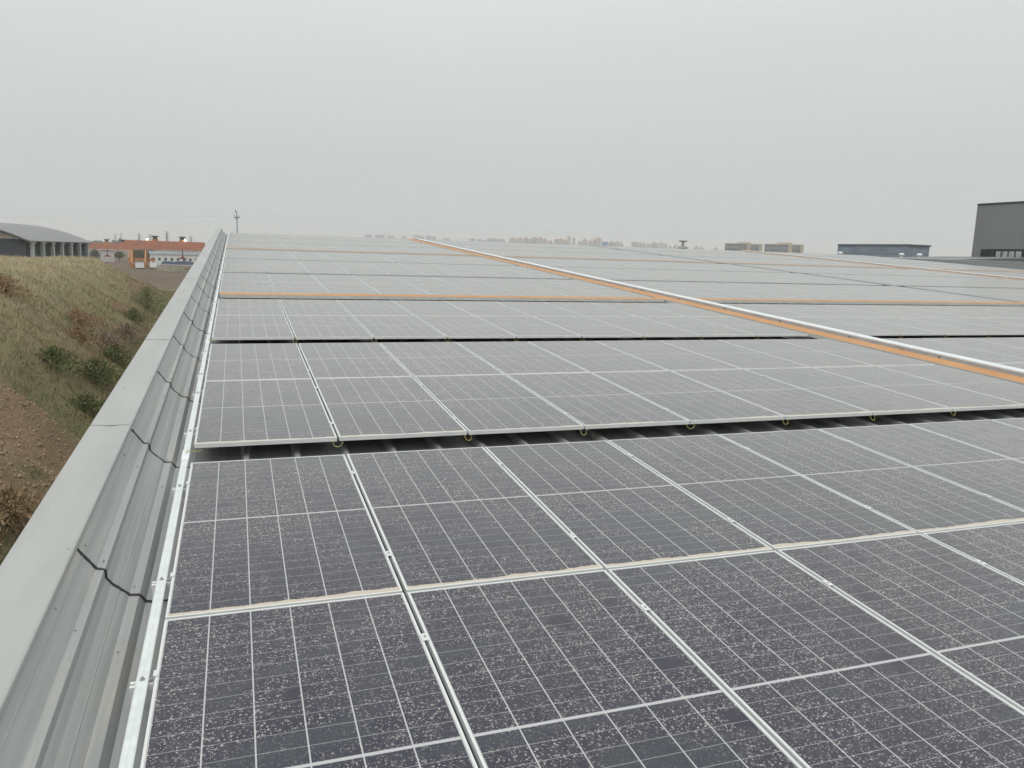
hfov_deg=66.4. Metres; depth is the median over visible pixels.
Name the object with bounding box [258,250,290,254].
solar panel
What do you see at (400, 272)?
solar panel
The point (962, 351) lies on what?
solar panel
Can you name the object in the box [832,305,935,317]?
solar panel
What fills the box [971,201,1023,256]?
grey hall
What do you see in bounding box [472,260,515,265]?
solar panel
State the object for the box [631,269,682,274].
solar panel
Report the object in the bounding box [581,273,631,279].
solar panel
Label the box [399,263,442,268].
solar panel
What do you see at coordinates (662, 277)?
solar panel
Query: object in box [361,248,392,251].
solar panel
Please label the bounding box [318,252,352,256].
solar panel
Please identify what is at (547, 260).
solar panel
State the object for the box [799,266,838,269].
solar panel
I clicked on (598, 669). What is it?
solar panel
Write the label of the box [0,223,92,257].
arched warehouse
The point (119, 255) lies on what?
tree
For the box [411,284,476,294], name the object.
solar panel
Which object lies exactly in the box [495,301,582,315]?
solar panel
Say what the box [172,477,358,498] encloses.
mounting rail
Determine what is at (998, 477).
solar panel
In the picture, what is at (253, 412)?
solar panel
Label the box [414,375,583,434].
solar panel
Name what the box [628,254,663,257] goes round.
solar panel
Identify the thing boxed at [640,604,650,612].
clamp
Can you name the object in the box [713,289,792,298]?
solar panel
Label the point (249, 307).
solar panel
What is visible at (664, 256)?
solar panel
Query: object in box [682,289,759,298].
solar panel
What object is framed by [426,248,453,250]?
solar panel
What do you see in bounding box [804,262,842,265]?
solar panel
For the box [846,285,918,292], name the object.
solar panel
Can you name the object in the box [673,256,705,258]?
solar panel
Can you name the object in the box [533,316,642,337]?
solar panel
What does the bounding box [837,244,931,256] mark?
glass hall
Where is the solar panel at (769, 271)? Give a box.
[737,267,789,272]
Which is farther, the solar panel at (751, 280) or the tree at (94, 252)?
the tree at (94, 252)
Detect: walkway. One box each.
[220,292,663,301]
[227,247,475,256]
[407,239,1023,384]
[498,255,905,268]
[696,298,1023,305]
[744,251,1023,280]
[929,268,1023,272]
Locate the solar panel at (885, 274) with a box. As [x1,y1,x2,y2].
[847,270,902,275]
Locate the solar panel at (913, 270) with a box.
[893,269,933,272]
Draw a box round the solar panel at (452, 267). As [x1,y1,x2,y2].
[431,264,476,269]
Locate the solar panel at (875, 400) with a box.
[745,368,951,414]
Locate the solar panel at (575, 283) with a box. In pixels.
[545,279,609,287]
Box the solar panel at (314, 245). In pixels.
[305,244,334,247]
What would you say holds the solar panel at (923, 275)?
on the factory building
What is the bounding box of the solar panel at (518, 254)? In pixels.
[505,253,538,256]
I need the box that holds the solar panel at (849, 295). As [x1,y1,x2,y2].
[811,291,894,300]
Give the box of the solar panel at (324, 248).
[310,247,340,250]
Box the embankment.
[0,257,176,564]
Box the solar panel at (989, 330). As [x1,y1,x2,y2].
[899,317,1023,334]
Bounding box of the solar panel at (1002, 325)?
[937,317,1023,331]
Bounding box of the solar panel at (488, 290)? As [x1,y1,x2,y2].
[454,285,523,295]
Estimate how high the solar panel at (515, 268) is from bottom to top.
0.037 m
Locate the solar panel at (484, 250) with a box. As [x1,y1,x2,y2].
[470,249,499,252]
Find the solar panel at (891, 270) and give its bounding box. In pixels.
[871,268,911,271]
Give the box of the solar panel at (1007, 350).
[923,338,1023,358]
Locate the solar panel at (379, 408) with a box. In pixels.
[314,377,466,440]
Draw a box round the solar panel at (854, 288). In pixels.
[816,284,887,291]
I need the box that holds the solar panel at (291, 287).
[272,282,328,293]
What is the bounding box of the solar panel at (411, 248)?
[402,247,432,250]
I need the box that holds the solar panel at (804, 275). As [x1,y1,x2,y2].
[780,273,836,278]
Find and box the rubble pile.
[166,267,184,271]
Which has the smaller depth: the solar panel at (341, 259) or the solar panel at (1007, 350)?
the solar panel at (1007, 350)
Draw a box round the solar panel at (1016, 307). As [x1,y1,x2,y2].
[994,306,1023,310]
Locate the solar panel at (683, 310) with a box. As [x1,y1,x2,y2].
[636,303,732,316]
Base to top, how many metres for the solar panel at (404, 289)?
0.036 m
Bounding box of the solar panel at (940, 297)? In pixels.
[895,292,983,301]
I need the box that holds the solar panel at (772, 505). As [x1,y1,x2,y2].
[608,434,917,550]
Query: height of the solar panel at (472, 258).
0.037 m
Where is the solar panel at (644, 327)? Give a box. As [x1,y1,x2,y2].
[587,316,700,336]
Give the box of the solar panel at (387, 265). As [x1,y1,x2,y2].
[366,262,410,268]
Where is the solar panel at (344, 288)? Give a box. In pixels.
[320,283,380,293]
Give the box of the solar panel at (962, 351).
[885,338,1023,362]
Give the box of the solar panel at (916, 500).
[719,429,1023,533]
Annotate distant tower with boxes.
[375,234,384,237]
[486,238,497,241]
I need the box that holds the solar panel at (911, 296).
[870,292,951,300]
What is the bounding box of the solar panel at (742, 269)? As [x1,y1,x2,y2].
[719,267,767,272]
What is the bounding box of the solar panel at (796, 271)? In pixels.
[766,268,820,273]
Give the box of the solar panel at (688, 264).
[667,262,711,266]
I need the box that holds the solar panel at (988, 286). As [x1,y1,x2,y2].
[941,281,1006,287]
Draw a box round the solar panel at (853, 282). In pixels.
[817,278,881,284]
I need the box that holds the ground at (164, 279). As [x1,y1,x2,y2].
[89,249,199,288]
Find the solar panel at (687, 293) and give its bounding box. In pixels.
[650,288,720,297]
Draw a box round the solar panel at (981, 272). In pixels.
[962,271,1002,274]
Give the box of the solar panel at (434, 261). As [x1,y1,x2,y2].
[414,258,456,264]
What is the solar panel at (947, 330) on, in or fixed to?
on the factory building
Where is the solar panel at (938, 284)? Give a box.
[898,280,962,286]
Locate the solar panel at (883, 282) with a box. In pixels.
[848,279,916,285]
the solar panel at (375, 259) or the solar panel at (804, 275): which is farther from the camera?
the solar panel at (804, 275)
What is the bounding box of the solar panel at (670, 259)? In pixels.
[649,257,685,260]
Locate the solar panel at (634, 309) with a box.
[590,302,685,316]
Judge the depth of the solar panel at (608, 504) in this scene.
5.41 m
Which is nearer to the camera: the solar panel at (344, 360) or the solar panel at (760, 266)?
the solar panel at (344, 360)
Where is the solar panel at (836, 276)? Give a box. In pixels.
[810,274,863,278]
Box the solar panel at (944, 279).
[914,276,973,281]
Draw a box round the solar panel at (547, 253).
[530,251,564,254]
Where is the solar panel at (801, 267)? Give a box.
[776,265,823,269]
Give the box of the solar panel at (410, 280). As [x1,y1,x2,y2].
[394,276,451,284]
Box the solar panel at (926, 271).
[906,269,946,272]
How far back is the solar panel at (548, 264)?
31.11 m
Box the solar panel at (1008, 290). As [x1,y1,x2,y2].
[982,288,1023,292]
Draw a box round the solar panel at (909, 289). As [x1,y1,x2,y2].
[876,286,941,292]
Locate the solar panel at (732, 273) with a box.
[708,271,761,276]
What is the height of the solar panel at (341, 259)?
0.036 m
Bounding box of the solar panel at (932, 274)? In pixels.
[907,272,957,276]
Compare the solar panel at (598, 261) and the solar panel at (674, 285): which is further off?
the solar panel at (598, 261)
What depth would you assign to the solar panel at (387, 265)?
26.41 m
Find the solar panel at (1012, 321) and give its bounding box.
[979,318,1023,325]
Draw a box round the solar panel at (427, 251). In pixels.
[412,250,444,253]
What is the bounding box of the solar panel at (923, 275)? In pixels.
[885,271,941,276]
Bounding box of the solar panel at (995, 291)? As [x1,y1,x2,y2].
[955,287,1023,294]
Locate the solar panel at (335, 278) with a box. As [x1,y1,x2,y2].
[311,274,364,283]
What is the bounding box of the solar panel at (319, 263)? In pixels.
[298,261,338,266]
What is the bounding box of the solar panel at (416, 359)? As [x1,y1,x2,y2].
[380,342,504,376]
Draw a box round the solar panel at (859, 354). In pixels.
[775,339,934,365]
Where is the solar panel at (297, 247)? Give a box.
[283,246,312,249]
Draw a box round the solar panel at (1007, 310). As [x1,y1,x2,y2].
[965,306,1023,314]
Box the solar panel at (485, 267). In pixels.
[463,265,509,270]
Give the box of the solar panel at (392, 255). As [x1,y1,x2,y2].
[376,254,410,257]
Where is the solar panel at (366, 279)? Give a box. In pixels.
[353,275,408,283]
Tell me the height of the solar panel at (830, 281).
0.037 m
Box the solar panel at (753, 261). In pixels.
[735,260,773,263]
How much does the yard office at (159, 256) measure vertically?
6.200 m
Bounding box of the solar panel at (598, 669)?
[407,570,801,767]
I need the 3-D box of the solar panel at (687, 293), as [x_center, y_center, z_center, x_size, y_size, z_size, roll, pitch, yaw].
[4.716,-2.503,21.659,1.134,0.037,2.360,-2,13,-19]
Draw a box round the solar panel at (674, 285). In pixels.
[642,281,707,288]
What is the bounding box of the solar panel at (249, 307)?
[216,299,284,314]
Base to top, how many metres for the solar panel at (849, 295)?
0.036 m
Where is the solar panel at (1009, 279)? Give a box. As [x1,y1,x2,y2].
[991,278,1023,281]
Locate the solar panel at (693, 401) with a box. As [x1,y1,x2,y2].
[592,371,784,423]
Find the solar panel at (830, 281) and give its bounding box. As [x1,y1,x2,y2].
[790,277,856,284]
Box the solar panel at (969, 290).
[935,287,1002,293]
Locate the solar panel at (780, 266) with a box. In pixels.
[761,265,799,268]
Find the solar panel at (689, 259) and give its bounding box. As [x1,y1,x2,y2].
[671,258,708,261]
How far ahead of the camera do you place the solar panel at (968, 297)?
24.98 m
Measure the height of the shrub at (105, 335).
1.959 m
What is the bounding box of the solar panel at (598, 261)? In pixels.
[580,260,616,263]
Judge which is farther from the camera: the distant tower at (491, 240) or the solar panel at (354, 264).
the distant tower at (491, 240)
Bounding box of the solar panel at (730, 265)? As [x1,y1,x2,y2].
[708,263,752,267]
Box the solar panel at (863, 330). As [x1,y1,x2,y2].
[784,317,899,335]
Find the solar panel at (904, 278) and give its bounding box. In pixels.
[874,275,932,280]
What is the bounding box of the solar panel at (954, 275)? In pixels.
[921,272,977,277]
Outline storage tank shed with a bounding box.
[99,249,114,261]
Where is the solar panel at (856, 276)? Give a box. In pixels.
[832,274,888,279]
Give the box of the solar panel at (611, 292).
[575,287,650,297]
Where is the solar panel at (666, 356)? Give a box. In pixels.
[596,340,741,370]
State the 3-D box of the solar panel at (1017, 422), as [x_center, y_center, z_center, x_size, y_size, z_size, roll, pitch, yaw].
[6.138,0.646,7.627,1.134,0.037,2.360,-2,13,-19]
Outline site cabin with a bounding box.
[135,262,143,268]
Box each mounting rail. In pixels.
[129,642,432,701]
[151,558,394,596]
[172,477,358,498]
[184,426,335,440]
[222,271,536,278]
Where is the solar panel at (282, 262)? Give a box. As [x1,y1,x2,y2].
[262,260,301,265]
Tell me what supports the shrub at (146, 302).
on the embankment
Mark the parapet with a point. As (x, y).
(79, 567)
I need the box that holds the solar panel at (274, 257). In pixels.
[259,254,295,260]
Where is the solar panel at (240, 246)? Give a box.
[227,244,255,247]
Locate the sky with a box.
[0,0,1023,256]
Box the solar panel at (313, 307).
[279,299,350,315]
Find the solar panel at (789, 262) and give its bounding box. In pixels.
[770,261,808,264]
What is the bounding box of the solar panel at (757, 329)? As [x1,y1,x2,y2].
[690,317,807,336]
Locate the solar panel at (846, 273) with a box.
[808,269,862,274]
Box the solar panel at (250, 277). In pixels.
[221,273,270,281]
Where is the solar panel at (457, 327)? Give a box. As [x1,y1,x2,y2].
[416,316,515,338]
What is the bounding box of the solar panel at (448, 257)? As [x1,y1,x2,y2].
[429,255,467,259]
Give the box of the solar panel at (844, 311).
[792,304,892,316]
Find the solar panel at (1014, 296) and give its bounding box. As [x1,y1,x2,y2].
[990,294,1023,298]
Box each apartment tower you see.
[509,237,517,242]
[532,237,537,243]
[538,237,542,243]
[582,238,587,244]
[596,237,601,245]
[608,241,614,245]
[631,241,637,246]
[650,242,657,247]
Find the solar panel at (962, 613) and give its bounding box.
[777,534,1023,711]
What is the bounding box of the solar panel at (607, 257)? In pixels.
[594,256,622,258]
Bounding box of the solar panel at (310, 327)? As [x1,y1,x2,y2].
[286,315,372,339]
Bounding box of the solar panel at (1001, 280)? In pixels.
[977,278,1023,282]
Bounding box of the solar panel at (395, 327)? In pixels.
[353,316,446,338]
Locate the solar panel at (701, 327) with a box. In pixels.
[638,316,755,336]
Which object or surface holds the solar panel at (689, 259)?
on the factory building
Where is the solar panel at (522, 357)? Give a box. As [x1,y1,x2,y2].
[456,341,589,374]
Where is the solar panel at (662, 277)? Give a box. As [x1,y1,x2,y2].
[634,274,692,281]
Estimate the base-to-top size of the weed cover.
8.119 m
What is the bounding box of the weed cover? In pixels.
[0,254,175,561]
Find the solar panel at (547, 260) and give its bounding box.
[529,258,570,262]
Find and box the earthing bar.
[118,233,228,767]
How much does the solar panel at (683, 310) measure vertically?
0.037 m
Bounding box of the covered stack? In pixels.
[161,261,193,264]
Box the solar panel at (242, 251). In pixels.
[226,249,258,253]
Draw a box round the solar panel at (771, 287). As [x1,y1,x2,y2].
[736,283,804,290]
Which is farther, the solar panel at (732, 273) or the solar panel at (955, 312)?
the solar panel at (732, 273)
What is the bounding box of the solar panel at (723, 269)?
[694,266,744,271]
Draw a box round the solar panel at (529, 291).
[497,286,567,296]
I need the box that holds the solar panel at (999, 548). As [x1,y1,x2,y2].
[922,522,1023,583]
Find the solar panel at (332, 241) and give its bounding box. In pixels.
[320,240,345,242]
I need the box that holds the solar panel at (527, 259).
[511,258,543,261]
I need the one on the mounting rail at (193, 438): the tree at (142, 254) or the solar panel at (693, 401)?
the solar panel at (693, 401)
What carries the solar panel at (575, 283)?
on the rail
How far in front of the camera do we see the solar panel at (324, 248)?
34.30 m
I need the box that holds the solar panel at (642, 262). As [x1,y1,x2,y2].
[625,261,661,264]
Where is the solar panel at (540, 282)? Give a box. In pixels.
[508,278,571,286]
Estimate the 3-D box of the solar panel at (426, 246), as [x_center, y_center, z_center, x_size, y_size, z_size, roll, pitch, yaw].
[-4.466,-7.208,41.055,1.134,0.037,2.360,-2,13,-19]
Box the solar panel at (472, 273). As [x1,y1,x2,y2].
[449,270,500,277]
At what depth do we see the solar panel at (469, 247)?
41.59 m
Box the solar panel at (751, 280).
[718,276,778,282]
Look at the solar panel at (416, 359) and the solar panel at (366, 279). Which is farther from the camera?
the solar panel at (366, 279)
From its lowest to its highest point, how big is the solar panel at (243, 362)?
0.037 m
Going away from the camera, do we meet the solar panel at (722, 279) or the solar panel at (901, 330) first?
the solar panel at (901, 330)
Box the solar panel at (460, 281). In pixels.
[434,277,493,285]
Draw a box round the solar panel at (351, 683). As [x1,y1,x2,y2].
[140,593,477,767]
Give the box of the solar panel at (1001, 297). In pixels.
[960,293,1023,301]
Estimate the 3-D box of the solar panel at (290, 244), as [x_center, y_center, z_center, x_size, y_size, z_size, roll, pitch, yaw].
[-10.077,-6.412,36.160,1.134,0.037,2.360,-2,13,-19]
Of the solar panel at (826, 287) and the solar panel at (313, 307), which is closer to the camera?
the solar panel at (313, 307)
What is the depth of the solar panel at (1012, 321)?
18.68 m
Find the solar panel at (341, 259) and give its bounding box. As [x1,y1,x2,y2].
[324,256,362,261]
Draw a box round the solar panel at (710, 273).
[681,270,733,275]
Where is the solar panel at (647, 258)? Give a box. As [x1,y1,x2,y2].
[633,257,669,260]
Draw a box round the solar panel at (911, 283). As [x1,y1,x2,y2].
[872,279,939,286]
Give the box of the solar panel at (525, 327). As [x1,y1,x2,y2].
[476,316,580,337]
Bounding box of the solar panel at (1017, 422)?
[991,418,1023,428]
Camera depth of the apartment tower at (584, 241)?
2342.08 m
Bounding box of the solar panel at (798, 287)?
[761,283,830,290]
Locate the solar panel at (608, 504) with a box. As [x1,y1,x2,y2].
[485,440,772,571]
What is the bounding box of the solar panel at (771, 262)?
[757,261,786,263]
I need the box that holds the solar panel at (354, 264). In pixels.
[332,261,375,267]
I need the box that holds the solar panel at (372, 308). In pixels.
[337,300,413,315]
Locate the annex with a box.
[895,256,1023,261]
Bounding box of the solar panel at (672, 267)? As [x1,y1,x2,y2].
[650,265,696,270]
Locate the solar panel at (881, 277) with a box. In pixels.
[857,275,906,279]
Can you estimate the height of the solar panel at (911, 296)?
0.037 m
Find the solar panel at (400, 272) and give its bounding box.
[378,268,427,275]
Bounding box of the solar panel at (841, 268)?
[813,266,861,270]
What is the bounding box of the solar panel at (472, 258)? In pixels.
[457,256,495,260]
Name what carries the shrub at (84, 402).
on the embankment
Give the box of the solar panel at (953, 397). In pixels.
[815,366,1023,410]
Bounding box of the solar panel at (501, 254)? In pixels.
[483,252,513,255]
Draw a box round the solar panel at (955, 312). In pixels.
[898,305,1005,317]
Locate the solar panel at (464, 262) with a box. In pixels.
[443,259,486,264]
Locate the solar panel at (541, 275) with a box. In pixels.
[514,271,569,278]
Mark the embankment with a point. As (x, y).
(13, 425)
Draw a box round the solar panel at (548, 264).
[525,261,568,266]
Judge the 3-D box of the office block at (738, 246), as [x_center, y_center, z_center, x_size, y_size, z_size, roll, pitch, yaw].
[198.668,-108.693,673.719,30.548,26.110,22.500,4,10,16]
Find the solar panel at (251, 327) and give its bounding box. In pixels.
[212,315,293,339]
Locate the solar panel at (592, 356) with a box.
[528,341,668,372]
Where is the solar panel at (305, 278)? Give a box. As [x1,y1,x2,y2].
[268,274,318,282]
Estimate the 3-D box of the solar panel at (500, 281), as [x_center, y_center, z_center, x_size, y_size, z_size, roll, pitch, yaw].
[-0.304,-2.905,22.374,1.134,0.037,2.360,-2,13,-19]
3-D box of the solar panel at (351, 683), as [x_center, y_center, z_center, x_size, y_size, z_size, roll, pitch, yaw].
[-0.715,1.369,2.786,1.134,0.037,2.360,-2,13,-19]
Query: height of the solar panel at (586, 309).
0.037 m
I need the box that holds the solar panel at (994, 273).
[973,271,1014,274]
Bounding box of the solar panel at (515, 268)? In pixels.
[495,266,541,271]
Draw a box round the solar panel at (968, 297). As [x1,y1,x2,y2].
[926,293,1009,301]
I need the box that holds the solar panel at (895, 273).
[870,271,919,275]
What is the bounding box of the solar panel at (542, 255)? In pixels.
[524,253,557,256]
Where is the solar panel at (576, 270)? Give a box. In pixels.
[553,267,597,272]
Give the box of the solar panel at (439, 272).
[414,269,464,276]
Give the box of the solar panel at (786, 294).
[748,290,829,299]
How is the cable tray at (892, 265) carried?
on the factory building
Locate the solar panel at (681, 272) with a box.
[659,270,711,275]
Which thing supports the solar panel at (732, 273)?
on the factory building
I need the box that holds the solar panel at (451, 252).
[437,251,470,254]
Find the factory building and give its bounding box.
[204,241,1023,767]
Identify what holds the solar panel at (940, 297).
on the factory building
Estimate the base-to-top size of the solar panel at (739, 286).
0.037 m
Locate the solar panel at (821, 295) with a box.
[777,290,859,299]
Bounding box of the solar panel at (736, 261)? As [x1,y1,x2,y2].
[714,259,751,262]
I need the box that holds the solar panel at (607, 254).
[591,253,625,256]
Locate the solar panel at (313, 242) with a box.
[301,241,327,244]
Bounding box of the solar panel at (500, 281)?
[473,278,531,285]
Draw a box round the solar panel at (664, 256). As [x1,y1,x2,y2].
[649,255,685,258]
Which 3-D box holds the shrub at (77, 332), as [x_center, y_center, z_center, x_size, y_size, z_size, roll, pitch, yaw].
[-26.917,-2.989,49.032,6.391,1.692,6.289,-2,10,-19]
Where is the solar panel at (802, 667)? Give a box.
[608,550,1023,767]
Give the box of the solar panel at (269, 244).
[254,242,281,245]
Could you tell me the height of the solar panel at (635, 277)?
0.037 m
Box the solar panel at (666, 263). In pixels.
[643,261,686,265]
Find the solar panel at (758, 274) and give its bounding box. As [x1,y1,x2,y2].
[735,272,782,276]
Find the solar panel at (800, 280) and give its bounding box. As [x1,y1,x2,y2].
[769,277,831,283]
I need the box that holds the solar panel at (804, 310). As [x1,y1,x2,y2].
[755,304,854,316]
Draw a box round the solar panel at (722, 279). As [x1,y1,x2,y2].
[689,275,750,282]
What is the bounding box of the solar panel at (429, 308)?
[392,300,473,315]
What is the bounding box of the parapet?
[0,228,228,767]
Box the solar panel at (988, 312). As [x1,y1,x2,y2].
[935,306,1023,317]
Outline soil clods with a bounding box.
[0,380,79,515]
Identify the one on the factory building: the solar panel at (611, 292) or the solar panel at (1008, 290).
the solar panel at (1008, 290)
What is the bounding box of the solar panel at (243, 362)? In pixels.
[205,343,311,380]
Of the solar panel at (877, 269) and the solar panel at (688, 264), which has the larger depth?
the solar panel at (877, 269)
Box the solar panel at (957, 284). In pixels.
[915,280,984,287]
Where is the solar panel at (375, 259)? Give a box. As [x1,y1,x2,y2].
[355,257,394,262]
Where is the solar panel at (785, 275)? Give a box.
[755,272,809,277]
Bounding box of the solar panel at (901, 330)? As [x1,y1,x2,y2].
[820,317,944,335]
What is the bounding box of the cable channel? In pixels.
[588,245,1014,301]
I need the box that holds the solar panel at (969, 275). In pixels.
[944,273,994,277]
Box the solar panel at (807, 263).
[792,262,821,264]
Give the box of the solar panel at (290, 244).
[280,243,307,246]
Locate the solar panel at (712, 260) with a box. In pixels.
[696,259,737,262]
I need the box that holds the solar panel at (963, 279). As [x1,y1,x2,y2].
[938,277,988,281]
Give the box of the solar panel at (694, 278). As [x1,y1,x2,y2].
[659,274,721,281]
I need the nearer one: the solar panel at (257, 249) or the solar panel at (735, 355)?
the solar panel at (735, 355)
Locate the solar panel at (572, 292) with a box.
[535,286,609,296]
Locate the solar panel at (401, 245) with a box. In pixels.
[391,244,420,247]
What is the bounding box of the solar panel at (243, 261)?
[224,259,262,264]
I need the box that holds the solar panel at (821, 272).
[793,269,840,273]
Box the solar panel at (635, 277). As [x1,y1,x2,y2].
[603,273,662,280]
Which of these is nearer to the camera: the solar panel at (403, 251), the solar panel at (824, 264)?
the solar panel at (403, 251)
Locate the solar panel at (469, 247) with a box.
[456,246,483,249]
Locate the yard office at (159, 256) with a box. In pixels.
[149,251,200,265]
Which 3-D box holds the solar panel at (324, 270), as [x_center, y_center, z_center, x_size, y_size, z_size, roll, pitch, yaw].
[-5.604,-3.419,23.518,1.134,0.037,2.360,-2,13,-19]
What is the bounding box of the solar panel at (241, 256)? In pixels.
[225,253,260,259]
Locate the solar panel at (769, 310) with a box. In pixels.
[724,304,813,316]
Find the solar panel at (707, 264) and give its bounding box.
[691,263,729,266]
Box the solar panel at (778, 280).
[740,276,805,283]
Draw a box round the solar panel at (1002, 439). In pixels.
[909,419,1023,462]
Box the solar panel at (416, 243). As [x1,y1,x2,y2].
[403,242,427,244]
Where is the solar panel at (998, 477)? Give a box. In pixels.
[818,424,1023,510]
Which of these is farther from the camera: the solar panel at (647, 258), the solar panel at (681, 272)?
the solar panel at (647, 258)
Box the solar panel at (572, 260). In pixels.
[555,259,591,262]
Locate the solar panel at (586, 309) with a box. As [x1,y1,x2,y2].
[545,302,633,316]
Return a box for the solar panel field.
[229,233,1023,339]
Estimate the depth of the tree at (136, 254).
400.27 m
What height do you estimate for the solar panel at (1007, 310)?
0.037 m
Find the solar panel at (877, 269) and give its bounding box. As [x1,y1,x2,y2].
[858,268,897,271]
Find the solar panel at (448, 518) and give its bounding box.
[347,447,602,595]
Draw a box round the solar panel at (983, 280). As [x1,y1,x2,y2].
[953,277,1013,282]
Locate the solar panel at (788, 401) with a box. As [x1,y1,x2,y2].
[672,369,871,419]
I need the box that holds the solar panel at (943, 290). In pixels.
[904,286,981,293]
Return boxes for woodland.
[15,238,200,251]
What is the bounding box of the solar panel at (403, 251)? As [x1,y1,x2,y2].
[387,249,418,252]
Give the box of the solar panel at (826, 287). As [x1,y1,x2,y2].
[792,284,863,291]
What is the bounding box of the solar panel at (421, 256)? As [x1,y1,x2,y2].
[402,254,438,258]
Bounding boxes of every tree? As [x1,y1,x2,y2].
[89,249,100,257]
[114,251,124,260]
[134,249,139,261]
[139,251,149,257]
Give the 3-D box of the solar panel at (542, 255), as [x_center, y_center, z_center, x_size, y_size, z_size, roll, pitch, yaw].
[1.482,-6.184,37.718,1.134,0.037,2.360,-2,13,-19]
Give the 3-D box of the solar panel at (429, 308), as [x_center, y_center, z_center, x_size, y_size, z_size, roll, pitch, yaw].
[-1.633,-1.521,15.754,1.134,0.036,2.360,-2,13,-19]
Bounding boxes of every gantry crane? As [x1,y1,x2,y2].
[89,239,130,262]
[125,236,204,268]
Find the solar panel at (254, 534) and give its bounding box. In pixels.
[165,454,402,619]
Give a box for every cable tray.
[413,238,1023,376]
[741,250,1023,279]
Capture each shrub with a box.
[0,273,58,304]
[0,484,41,544]
[30,344,103,379]
[61,307,138,330]
[65,323,139,350]
[68,392,104,425]
[72,356,123,393]
[91,332,135,357]
[99,341,136,369]
[114,323,148,346]
[119,306,156,324]
[128,287,170,315]
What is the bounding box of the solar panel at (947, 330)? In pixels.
[861,317,987,334]
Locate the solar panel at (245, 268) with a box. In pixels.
[223,264,265,272]
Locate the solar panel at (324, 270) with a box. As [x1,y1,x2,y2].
[303,266,349,274]
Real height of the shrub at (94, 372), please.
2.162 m
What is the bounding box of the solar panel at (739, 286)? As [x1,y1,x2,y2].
[703,282,770,289]
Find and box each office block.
[725,242,762,251]
[764,242,803,252]
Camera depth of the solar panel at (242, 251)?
29.68 m
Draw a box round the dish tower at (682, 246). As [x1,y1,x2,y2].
[677,240,687,248]
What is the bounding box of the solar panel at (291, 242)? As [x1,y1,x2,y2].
[277,240,303,243]
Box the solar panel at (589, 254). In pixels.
[575,253,603,255]
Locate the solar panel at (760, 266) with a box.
[736,264,784,268]
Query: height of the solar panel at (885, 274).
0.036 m
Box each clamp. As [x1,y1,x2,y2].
[148,670,158,684]
[166,572,174,583]
[385,551,392,560]
[420,633,429,646]
[569,533,577,539]
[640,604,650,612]
[822,580,833,586]
[975,560,987,565]
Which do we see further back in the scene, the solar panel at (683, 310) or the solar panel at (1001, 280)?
the solar panel at (1001, 280)
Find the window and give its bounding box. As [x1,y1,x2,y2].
[980,249,1023,256]
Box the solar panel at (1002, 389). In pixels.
[878,365,1023,404]
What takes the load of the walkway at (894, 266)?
on the factory building
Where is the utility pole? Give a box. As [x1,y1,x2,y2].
[234,209,238,232]
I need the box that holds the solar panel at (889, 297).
[838,291,924,300]
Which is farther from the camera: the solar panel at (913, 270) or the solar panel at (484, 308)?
the solar panel at (913, 270)
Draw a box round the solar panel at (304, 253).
[288,251,321,255]
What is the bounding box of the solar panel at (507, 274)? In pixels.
[480,270,535,277]
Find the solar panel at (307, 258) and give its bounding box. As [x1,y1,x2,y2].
[292,255,329,260]
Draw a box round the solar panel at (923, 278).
[899,276,948,280]
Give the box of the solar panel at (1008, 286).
[958,281,1023,287]
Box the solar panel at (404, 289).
[367,284,430,294]
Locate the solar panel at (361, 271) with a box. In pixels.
[341,267,389,275]
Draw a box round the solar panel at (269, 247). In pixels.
[255,245,284,248]
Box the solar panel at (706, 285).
[676,282,742,289]
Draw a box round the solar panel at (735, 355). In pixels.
[659,340,810,369]
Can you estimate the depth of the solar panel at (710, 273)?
30.55 m
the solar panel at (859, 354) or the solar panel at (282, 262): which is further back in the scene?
the solar panel at (282, 262)
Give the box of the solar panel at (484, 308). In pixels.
[445,301,529,315]
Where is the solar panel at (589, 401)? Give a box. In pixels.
[507,373,688,428]
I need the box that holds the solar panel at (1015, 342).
[971,338,1023,347]
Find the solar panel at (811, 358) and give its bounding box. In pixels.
[720,339,873,367]
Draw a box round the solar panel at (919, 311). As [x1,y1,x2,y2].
[866,305,971,317]
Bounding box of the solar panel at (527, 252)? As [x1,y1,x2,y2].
[513,251,540,253]
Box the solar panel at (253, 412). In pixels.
[194,379,336,447]
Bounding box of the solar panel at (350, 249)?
[337,248,367,251]
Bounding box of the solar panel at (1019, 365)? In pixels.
[997,363,1023,368]
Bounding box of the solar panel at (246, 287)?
[220,281,274,292]
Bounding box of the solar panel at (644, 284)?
[613,280,676,288]
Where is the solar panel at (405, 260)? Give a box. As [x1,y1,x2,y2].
[386,258,426,263]
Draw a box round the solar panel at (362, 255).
[347,253,383,257]
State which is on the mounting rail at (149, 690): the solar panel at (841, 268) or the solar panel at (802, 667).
the solar panel at (802, 667)
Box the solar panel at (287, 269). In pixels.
[264,265,308,273]
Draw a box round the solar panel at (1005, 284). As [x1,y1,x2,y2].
[983,282,1023,286]
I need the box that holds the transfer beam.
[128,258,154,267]
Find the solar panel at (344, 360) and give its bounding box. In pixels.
[298,343,411,380]
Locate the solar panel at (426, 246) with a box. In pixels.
[414,245,440,247]
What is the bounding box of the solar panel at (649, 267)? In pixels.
[623,264,672,269]

